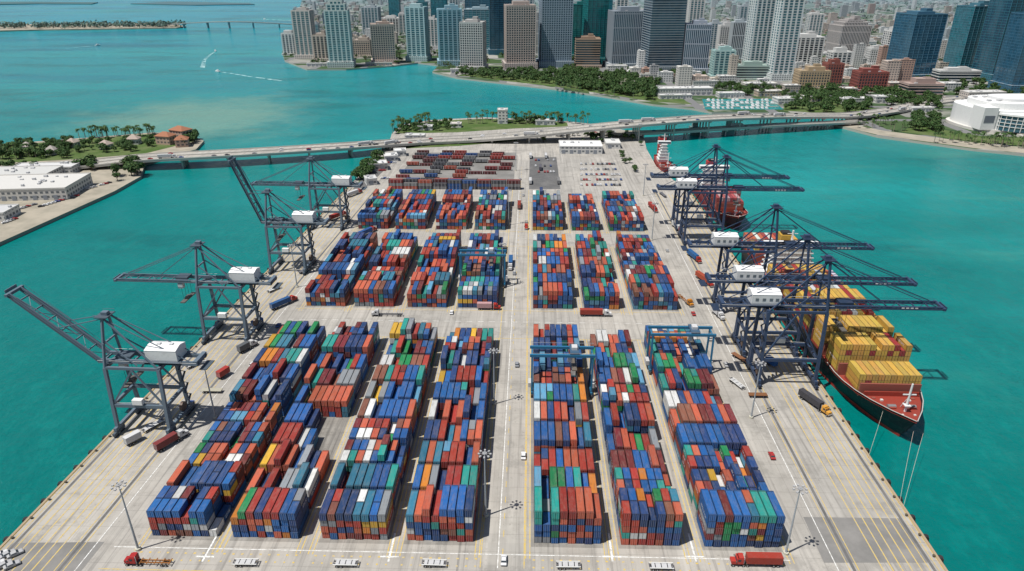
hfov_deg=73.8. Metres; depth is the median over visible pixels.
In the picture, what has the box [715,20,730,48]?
office tower
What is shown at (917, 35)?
glass tower
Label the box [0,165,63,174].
warehouse
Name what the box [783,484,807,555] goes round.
light mast
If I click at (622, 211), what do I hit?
container stack
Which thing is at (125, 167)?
broadleaf tree
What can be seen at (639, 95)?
grass
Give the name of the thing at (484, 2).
glass tower
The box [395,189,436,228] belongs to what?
container stack
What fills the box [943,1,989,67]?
glass tower
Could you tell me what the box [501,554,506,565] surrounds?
service car
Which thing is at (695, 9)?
apartment tower
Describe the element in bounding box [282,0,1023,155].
mainland ground
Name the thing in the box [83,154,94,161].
broadleaf tree
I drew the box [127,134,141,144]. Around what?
tile roofed house
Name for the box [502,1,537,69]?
office tower
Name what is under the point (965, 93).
commercial building
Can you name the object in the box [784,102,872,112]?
grass
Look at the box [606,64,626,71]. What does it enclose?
commercial building
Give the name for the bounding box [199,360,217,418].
light mast
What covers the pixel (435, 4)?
glass tower
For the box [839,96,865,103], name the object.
commercial building
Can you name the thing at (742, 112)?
semi truck
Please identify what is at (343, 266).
container stack
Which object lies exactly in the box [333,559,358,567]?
container chassis
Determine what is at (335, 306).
storage pad
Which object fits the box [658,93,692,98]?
commercial building
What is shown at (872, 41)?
office tower
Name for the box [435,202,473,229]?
storage pad
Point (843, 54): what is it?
apartment tower
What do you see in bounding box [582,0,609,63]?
glass tower
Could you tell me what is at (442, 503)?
container stack
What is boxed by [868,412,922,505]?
mooring lines
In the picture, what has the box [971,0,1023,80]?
glass tower
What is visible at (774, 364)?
container chassis
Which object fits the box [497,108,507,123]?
port office
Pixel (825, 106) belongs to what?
broadleaf tree
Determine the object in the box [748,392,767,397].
flatbed trailer
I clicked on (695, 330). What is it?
yard gantry crane
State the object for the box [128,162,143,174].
broadleaf tree
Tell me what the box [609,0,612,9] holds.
glass tower
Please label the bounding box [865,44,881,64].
office tower
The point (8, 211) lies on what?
warehouse
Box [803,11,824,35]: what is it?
apartment tower
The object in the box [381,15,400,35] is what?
apartment tower
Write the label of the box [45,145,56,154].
tile roofed house
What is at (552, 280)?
container stack
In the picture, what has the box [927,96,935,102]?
broadleaf tree
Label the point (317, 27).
glass tower
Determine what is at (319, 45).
apartment tower
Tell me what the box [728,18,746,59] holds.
office tower
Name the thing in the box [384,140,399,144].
semi truck
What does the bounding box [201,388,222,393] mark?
flatbed trailer
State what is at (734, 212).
container ship
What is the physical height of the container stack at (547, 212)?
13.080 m
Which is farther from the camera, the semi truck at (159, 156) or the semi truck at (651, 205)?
the semi truck at (159, 156)
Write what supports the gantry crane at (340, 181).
on the port pavement
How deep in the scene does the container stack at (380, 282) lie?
406.12 m
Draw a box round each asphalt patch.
[0,542,103,570]
[353,163,390,188]
[804,517,927,562]
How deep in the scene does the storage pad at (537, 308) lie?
388.26 m
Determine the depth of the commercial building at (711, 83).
1090.93 m
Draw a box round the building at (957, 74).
[931,66,981,83]
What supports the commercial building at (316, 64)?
on the mainland ground at (695, 101)
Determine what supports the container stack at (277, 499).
on the storage pad at (331, 430)
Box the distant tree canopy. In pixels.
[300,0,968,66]
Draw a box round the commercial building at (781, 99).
[772,96,801,103]
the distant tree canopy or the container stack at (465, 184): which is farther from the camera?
the distant tree canopy
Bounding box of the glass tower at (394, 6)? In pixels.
[388,0,400,16]
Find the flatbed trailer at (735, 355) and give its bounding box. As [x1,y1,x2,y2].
[731,352,745,361]
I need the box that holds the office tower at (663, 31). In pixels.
[641,0,686,70]
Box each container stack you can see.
[146,321,325,536]
[230,322,379,538]
[305,232,377,305]
[318,318,437,539]
[353,229,417,306]
[357,186,402,228]
[388,178,520,189]
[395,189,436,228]
[405,328,493,541]
[407,229,461,306]
[436,186,472,229]
[457,229,502,307]
[475,187,507,229]
[533,187,562,229]
[533,234,572,308]
[533,324,601,543]
[568,194,598,230]
[575,230,619,308]
[590,329,683,545]
[601,191,643,230]
[615,231,677,309]
[644,325,785,547]
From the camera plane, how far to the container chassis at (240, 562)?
214.40 m
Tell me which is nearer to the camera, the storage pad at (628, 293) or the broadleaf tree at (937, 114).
the storage pad at (628, 293)
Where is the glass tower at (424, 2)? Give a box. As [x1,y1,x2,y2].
[416,0,428,16]
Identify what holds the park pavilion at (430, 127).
on the grass at (482, 124)
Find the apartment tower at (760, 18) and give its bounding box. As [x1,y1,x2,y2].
[741,0,775,63]
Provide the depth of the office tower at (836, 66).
1083.53 m
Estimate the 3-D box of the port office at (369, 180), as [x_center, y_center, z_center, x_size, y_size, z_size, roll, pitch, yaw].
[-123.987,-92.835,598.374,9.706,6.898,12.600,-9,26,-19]
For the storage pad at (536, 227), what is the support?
on the port pavement
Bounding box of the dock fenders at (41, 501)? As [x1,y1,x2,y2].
[2,192,342,541]
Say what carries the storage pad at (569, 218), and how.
on the port pavement
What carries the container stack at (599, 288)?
on the storage pad at (580, 285)
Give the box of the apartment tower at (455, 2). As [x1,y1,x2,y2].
[449,0,458,7]
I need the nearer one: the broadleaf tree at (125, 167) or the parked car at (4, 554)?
the parked car at (4, 554)
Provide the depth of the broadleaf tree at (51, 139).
719.71 m
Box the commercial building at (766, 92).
[754,89,781,96]
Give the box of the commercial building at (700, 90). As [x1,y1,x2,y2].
[656,85,712,94]
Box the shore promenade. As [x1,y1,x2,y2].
[839,124,1023,152]
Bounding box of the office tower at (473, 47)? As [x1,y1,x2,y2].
[459,16,488,70]
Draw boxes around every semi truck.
[124,552,172,566]
[152,429,189,451]
[157,154,176,158]
[236,339,257,352]
[269,295,297,310]
[329,211,345,220]
[346,189,362,196]
[357,141,373,145]
[358,226,376,233]
[371,309,402,316]
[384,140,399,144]
[477,302,500,309]
[508,255,512,270]
[517,200,520,208]
[524,131,539,135]
[580,308,611,316]
[618,119,633,123]
[641,117,655,121]
[648,201,657,212]
[671,220,683,232]
[678,294,693,306]
[686,248,701,263]
[695,270,713,287]
[711,308,724,320]
[729,552,783,567]
[737,111,750,114]
[773,112,785,116]
[798,388,831,416]
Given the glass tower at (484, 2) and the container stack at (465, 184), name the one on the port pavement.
the container stack at (465, 184)
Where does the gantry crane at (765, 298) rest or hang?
on the port pavement
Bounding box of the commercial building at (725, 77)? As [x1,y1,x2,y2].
[716,74,735,81]
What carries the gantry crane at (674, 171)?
on the port pavement
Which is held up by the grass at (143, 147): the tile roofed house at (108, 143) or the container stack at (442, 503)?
the tile roofed house at (108, 143)
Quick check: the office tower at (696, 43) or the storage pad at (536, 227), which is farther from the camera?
the office tower at (696, 43)
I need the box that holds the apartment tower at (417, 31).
[404,3,431,61]
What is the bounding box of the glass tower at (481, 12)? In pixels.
[464,5,489,53]
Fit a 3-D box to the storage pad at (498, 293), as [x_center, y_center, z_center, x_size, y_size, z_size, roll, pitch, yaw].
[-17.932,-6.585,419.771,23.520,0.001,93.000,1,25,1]
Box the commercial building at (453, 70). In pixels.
[450,68,468,72]
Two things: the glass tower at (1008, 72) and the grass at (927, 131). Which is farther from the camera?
the glass tower at (1008, 72)
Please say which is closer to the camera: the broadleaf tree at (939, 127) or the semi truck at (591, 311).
the semi truck at (591, 311)
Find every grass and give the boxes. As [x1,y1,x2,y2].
[0,134,192,161]
[396,119,567,133]
[399,139,516,147]
[462,74,690,103]
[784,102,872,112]
[902,127,1023,145]
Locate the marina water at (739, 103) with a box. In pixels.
[702,99,782,108]
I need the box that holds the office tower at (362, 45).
[352,35,371,57]
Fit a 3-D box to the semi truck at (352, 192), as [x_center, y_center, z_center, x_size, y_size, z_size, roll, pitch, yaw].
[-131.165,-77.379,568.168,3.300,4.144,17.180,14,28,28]
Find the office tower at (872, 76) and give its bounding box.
[849,65,889,91]
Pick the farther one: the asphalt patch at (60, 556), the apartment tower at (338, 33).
the apartment tower at (338, 33)
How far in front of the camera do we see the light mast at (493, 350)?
288.49 m
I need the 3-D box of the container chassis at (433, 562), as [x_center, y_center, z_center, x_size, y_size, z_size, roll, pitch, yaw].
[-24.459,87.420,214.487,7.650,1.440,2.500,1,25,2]
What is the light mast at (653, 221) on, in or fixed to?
on the port pavement
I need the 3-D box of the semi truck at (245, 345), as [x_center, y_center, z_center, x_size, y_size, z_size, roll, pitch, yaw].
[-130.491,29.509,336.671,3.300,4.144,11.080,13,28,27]
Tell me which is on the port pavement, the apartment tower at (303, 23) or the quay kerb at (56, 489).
the quay kerb at (56, 489)
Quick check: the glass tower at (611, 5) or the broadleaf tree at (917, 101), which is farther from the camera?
the glass tower at (611, 5)
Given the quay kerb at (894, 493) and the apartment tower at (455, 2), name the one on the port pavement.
the quay kerb at (894, 493)
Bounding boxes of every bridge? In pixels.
[60,96,966,168]
[589,119,865,138]
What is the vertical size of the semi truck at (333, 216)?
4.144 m
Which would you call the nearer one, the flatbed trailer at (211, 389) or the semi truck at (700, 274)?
the flatbed trailer at (211, 389)
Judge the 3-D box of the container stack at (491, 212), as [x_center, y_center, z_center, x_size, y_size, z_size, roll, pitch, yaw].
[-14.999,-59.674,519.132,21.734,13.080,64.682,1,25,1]
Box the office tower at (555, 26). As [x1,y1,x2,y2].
[536,0,573,67]
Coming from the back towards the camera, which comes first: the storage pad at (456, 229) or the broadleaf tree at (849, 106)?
the broadleaf tree at (849, 106)
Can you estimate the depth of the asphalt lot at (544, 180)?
625.94 m
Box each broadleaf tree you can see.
[0,149,7,158]
[34,149,46,157]
[47,137,55,142]
[71,158,83,165]
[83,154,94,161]
[86,162,94,169]
[102,144,109,151]
[108,163,120,172]
[112,172,120,180]
[119,156,129,164]
[122,164,135,175]
[127,143,133,150]
[127,155,139,161]
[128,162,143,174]
[350,169,358,179]
[359,171,366,175]
[377,150,384,155]
[615,85,622,90]
[628,86,634,95]
[821,104,827,111]
[830,97,837,104]
[844,103,852,111]
[859,104,865,110]
[889,97,898,105]
[901,93,911,99]
[911,120,919,129]
[914,99,923,105]
[914,120,928,130]
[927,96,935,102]
[930,121,937,129]
[932,111,940,115]
[932,116,941,119]
[936,124,944,131]
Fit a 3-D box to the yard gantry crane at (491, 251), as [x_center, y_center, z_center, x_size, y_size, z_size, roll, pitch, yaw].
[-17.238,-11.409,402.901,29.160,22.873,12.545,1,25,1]
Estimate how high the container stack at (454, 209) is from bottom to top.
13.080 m
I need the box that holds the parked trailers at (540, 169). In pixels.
[529,152,559,184]
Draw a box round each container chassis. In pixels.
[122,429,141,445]
[141,418,164,432]
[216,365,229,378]
[232,558,258,567]
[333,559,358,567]
[421,558,446,567]
[556,561,580,569]
[648,562,673,570]
[728,377,745,388]
[765,354,777,366]
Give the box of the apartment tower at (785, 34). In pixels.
[766,0,805,80]
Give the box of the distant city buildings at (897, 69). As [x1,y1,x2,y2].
[303,0,988,85]
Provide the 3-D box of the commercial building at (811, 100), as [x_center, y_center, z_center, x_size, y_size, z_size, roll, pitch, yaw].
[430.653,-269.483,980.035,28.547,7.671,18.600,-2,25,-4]
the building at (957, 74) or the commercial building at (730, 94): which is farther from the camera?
the building at (957, 74)
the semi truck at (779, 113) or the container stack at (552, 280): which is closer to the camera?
the container stack at (552, 280)
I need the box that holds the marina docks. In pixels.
[705,101,778,106]
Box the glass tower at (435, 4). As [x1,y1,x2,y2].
[430,0,447,17]
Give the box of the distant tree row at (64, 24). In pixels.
[0,20,185,28]
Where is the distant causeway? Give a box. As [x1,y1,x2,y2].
[158,21,291,28]
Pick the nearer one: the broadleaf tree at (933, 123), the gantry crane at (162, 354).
the gantry crane at (162, 354)
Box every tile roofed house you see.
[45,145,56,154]
[66,138,80,146]
[98,140,112,149]
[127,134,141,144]
[155,131,175,144]
[168,125,191,136]
[174,135,189,147]
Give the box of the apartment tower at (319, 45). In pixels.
[311,30,328,60]
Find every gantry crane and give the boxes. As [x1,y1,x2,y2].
[4,284,214,437]
[113,239,282,344]
[227,155,334,274]
[250,156,366,230]
[458,247,507,287]
[528,342,594,397]
[644,323,716,374]
[646,144,789,230]
[652,154,804,245]
[680,203,874,311]
[698,234,917,357]
[710,253,947,389]
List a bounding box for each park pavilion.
[417,124,432,129]
[450,121,461,127]
[535,118,554,124]
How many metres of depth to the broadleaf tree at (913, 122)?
794.71 m
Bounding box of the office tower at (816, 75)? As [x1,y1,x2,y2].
[792,63,830,88]
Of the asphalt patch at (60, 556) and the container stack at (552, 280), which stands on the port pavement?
the asphalt patch at (60, 556)
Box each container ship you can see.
[692,157,747,228]
[739,230,923,435]
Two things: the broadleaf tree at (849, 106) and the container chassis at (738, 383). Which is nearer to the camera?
the container chassis at (738, 383)
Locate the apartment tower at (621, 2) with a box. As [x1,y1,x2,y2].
[615,0,628,9]
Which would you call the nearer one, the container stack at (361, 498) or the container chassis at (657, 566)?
the container chassis at (657, 566)
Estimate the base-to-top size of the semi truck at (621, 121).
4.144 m
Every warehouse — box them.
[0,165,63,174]
[0,172,92,200]
[0,204,20,221]
[14,161,81,172]
[559,140,602,153]
[604,138,620,148]
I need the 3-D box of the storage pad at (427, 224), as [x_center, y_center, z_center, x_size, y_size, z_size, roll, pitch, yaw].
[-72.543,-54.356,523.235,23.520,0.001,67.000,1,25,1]
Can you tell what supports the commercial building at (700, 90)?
on the mainland ground at (695, 101)
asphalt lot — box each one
[403,153,515,187]
[529,157,559,188]
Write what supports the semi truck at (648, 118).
on the causeway bridge at (268, 152)
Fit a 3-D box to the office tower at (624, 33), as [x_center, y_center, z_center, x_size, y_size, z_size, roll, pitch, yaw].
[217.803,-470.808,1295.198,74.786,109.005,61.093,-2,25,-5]
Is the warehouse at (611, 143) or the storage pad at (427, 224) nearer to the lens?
the storage pad at (427, 224)
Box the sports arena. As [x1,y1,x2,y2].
[945,94,1023,136]
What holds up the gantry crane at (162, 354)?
on the port pavement
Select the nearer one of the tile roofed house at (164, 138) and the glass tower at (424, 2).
the tile roofed house at (164, 138)
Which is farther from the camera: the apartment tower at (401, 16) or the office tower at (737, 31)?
the apartment tower at (401, 16)
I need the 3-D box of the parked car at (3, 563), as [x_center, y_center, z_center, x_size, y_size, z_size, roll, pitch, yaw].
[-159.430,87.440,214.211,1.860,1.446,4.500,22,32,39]
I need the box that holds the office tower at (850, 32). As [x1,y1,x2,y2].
[823,15,871,52]
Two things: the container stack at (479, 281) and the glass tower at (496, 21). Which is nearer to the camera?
the container stack at (479, 281)
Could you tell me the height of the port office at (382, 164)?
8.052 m
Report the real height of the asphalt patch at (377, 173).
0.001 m
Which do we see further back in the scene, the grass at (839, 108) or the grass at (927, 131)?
the grass at (839, 108)
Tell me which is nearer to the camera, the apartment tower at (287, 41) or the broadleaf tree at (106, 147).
the broadleaf tree at (106, 147)
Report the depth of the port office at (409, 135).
754.78 m
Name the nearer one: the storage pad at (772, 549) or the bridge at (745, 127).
the storage pad at (772, 549)
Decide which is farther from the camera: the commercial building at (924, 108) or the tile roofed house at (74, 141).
the commercial building at (924, 108)
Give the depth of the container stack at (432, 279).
404.77 m
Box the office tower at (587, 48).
[574,34,601,67]
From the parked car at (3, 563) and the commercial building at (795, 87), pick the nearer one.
the parked car at (3, 563)
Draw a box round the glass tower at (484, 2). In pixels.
[479,0,488,5]
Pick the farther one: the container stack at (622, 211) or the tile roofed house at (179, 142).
the tile roofed house at (179, 142)
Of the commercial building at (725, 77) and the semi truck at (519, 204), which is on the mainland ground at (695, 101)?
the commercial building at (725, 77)
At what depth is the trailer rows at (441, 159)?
652.12 m
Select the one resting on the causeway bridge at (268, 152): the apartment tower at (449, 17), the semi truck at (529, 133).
the semi truck at (529, 133)
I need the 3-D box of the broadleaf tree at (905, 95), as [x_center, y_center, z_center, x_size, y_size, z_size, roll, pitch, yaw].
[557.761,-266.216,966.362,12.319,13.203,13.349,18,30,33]
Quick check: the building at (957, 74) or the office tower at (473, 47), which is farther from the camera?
the office tower at (473, 47)
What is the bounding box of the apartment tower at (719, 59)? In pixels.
[707,45,736,76]
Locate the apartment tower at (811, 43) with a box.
[795,31,825,63]
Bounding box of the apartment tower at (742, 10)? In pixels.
[736,2,748,20]
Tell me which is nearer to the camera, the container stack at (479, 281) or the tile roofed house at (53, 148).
the container stack at (479, 281)
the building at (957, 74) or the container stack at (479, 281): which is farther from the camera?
the building at (957, 74)
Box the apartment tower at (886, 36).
[881,27,892,45]
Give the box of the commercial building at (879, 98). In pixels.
[871,94,890,102]
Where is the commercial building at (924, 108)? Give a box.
[908,106,934,111]
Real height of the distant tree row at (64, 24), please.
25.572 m
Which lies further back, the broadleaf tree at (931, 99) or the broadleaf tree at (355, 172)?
the broadleaf tree at (931, 99)
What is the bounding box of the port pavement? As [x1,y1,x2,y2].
[1,117,943,570]
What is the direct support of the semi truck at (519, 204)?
on the port pavement
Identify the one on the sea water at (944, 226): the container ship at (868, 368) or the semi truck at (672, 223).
the container ship at (868, 368)
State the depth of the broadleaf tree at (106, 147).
698.75 m
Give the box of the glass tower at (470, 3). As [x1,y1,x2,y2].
[465,0,478,7]
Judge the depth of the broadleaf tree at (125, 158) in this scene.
639.16 m
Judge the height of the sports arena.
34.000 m
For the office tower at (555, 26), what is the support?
on the mainland ground at (695, 101)
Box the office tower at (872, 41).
[869,38,876,44]
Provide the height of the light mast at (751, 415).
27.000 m
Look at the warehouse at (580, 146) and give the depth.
695.88 m
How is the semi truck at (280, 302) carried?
on the port pavement
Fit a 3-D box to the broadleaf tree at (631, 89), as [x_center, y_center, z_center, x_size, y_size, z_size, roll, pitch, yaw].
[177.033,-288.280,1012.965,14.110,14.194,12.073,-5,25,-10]
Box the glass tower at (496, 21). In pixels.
[488,0,511,54]
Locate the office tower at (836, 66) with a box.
[822,58,844,85]
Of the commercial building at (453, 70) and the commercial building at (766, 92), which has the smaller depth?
the commercial building at (766, 92)
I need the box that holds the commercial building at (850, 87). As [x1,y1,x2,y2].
[839,86,857,90]
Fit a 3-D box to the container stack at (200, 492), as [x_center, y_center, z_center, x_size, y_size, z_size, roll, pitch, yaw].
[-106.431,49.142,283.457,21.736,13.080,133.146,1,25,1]
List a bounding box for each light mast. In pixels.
[110,480,140,551]
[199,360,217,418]
[287,244,298,287]
[478,449,490,517]
[488,348,498,404]
[499,243,506,285]
[506,189,511,224]
[651,202,658,240]
[749,360,766,418]
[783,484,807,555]
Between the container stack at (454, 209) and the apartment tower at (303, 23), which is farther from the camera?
the apartment tower at (303, 23)
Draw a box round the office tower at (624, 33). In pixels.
[602,6,643,66]
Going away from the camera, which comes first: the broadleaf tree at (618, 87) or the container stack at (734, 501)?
the container stack at (734, 501)
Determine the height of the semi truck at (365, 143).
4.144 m
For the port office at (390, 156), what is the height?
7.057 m
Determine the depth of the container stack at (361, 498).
254.53 m
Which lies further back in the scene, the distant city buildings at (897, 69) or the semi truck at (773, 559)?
the distant city buildings at (897, 69)
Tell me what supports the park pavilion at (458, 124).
on the grass at (482, 124)
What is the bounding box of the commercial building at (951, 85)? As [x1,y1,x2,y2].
[937,81,961,90]
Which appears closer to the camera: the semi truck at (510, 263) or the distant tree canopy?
the semi truck at (510, 263)
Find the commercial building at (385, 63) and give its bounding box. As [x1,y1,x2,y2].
[365,61,391,65]
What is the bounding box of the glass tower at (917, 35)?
[886,8,947,76]
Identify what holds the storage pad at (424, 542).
on the port pavement
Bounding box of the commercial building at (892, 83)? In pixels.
[887,81,898,86]
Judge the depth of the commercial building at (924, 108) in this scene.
900.53 m
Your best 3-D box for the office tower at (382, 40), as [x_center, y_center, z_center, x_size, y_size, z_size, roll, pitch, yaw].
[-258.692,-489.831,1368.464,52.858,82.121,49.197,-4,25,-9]
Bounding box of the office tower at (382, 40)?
[370,19,397,63]
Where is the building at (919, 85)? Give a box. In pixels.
[898,77,944,97]
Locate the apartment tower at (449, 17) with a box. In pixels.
[436,3,461,65]
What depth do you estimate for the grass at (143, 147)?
701.52 m
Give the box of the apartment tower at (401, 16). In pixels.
[398,10,405,35]
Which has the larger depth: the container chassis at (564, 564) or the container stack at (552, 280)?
the container stack at (552, 280)
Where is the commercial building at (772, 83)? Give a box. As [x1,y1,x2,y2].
[741,81,777,89]
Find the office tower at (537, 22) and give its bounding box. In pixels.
[535,10,538,56]
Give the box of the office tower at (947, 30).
[943,26,951,38]
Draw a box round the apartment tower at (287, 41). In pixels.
[280,30,295,55]
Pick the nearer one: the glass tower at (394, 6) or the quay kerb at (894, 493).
the quay kerb at (894, 493)
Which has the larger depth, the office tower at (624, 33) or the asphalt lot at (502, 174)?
the office tower at (624, 33)
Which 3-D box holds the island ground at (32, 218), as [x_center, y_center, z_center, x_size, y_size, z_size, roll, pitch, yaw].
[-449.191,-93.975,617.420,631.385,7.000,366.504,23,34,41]
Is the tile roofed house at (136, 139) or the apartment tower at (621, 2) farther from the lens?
the apartment tower at (621, 2)
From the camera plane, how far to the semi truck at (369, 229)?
483.43 m
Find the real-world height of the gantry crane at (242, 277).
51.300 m
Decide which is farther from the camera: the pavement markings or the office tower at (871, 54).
the office tower at (871, 54)
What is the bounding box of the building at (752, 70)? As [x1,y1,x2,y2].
[736,60,769,79]
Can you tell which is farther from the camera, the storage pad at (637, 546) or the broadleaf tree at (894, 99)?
the broadleaf tree at (894, 99)
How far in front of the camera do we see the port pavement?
280.79 m
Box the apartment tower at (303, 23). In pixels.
[290,7,315,58]
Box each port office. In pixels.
[364,174,376,185]
[368,159,387,170]
[384,152,397,161]
[393,147,405,156]
[404,133,425,137]
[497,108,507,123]
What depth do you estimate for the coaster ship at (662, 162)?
651.10 m
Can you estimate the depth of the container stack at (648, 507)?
253.86 m
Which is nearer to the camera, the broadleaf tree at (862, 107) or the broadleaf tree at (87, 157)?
the broadleaf tree at (87, 157)
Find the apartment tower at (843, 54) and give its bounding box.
[825,46,852,64]
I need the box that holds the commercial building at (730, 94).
[715,91,744,97]
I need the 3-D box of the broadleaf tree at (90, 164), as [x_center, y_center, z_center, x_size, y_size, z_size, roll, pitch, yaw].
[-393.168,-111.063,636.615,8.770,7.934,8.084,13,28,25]
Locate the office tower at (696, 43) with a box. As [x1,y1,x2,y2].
[681,18,712,73]
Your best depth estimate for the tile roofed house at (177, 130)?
743.29 m
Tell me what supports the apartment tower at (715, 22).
on the mainland ground at (695, 101)
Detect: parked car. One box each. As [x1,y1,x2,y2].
[0,548,14,558]
[0,559,12,569]
[3,559,20,570]
[6,548,23,558]
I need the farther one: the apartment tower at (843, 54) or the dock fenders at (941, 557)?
the apartment tower at (843, 54)
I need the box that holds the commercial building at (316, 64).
[306,62,326,66]
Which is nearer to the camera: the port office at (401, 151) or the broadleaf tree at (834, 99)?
the port office at (401, 151)
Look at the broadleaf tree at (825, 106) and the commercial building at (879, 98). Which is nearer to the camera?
the broadleaf tree at (825, 106)
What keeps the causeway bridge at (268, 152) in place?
on the mainland ground at (695, 101)
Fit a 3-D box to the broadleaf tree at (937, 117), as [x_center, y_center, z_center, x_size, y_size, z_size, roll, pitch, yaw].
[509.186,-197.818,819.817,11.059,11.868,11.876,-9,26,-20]
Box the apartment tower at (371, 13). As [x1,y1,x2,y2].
[360,3,381,34]
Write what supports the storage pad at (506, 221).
on the port pavement
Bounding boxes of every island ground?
[0,2,254,31]
[0,132,203,245]
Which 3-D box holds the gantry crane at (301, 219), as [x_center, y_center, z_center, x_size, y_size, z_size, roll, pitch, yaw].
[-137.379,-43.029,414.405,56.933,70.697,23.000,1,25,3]
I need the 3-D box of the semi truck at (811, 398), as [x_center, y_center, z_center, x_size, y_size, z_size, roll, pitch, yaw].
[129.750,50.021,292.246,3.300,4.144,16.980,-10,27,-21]
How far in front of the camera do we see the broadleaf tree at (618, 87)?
1023.68 m
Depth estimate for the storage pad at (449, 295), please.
387.08 m
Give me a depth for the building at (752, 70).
1167.17 m
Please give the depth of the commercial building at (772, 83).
1068.23 m
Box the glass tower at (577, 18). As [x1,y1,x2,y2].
[572,0,582,56]
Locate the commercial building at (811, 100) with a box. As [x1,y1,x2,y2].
[800,94,820,101]
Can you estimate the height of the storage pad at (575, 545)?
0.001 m
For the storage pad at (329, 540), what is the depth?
235.27 m
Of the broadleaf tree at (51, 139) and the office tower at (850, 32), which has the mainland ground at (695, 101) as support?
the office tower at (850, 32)
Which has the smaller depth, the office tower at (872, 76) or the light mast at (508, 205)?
the light mast at (508, 205)
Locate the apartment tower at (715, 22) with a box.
[709,19,721,49]
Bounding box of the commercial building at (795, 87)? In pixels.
[780,83,800,92]
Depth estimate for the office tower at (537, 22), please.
1427.14 m
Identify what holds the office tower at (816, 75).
on the mainland ground at (695, 101)
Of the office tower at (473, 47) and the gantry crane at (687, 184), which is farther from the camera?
the office tower at (473, 47)
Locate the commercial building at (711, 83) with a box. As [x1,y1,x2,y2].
[691,79,718,86]
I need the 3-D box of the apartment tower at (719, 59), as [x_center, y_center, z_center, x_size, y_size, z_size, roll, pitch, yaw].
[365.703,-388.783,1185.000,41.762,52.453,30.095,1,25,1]
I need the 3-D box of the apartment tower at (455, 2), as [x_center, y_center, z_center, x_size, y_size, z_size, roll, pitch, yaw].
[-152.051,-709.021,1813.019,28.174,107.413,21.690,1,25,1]
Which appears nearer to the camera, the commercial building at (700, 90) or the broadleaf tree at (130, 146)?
the broadleaf tree at (130, 146)
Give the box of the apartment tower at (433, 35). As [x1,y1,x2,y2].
[429,15,437,48]
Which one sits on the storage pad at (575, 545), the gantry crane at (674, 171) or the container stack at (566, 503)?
the container stack at (566, 503)
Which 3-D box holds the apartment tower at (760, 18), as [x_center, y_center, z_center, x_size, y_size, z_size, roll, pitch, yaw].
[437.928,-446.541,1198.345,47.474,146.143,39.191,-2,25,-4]
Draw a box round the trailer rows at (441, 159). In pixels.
[396,150,514,181]
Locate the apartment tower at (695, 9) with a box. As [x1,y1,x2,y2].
[685,0,705,22]
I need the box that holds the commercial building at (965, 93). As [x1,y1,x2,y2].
[959,89,1006,97]
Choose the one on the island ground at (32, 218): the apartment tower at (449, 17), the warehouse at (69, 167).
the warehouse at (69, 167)
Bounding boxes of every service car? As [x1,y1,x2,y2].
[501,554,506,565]
[521,452,525,459]
[768,452,775,459]
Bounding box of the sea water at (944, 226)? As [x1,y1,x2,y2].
[0,0,1023,570]
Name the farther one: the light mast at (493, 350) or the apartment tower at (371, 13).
the apartment tower at (371, 13)
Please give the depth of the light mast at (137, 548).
213.87 m
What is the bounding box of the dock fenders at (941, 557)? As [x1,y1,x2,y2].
[690,194,943,561]
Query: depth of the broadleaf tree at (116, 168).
615.00 m
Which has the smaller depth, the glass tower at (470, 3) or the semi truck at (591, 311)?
the semi truck at (591, 311)
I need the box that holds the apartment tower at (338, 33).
[323,0,355,67]
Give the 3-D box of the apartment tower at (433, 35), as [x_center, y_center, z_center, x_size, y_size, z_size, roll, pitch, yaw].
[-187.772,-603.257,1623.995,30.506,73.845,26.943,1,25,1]
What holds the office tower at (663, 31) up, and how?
on the mainland ground at (695, 101)
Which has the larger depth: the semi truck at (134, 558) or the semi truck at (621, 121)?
the semi truck at (621, 121)
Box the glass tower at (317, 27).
[314,21,319,32]
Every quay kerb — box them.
[0,187,348,548]
[691,194,947,570]
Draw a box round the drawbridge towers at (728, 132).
[689,121,734,134]
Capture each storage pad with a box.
[148,349,321,539]
[229,339,381,541]
[305,265,368,306]
[318,339,439,543]
[353,246,419,307]
[394,201,437,229]
[404,340,494,545]
[406,247,462,307]
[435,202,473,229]
[456,247,503,308]
[474,206,507,230]
[531,202,563,230]
[531,247,573,309]
[531,341,602,547]
[567,202,579,230]
[573,248,619,309]
[587,341,682,549]
[600,203,644,231]
[614,248,678,310]
[641,342,782,551]
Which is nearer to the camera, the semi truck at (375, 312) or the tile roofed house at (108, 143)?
the semi truck at (375, 312)
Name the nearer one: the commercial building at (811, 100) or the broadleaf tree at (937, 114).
the broadleaf tree at (937, 114)
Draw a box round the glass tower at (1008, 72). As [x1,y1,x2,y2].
[987,12,1023,92]
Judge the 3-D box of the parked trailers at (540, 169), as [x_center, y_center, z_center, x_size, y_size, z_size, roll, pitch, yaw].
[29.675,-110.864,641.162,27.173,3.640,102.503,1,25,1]
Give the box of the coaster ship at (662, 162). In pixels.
[654,134,674,172]
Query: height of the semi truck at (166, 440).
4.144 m
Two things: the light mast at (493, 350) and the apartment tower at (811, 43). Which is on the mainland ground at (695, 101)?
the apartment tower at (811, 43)
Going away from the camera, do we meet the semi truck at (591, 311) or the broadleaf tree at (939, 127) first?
the semi truck at (591, 311)
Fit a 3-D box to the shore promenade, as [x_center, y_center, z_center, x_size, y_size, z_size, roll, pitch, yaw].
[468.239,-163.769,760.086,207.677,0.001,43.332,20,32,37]
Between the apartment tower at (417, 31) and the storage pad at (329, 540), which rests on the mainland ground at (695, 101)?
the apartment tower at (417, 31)
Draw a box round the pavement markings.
[0,172,944,570]

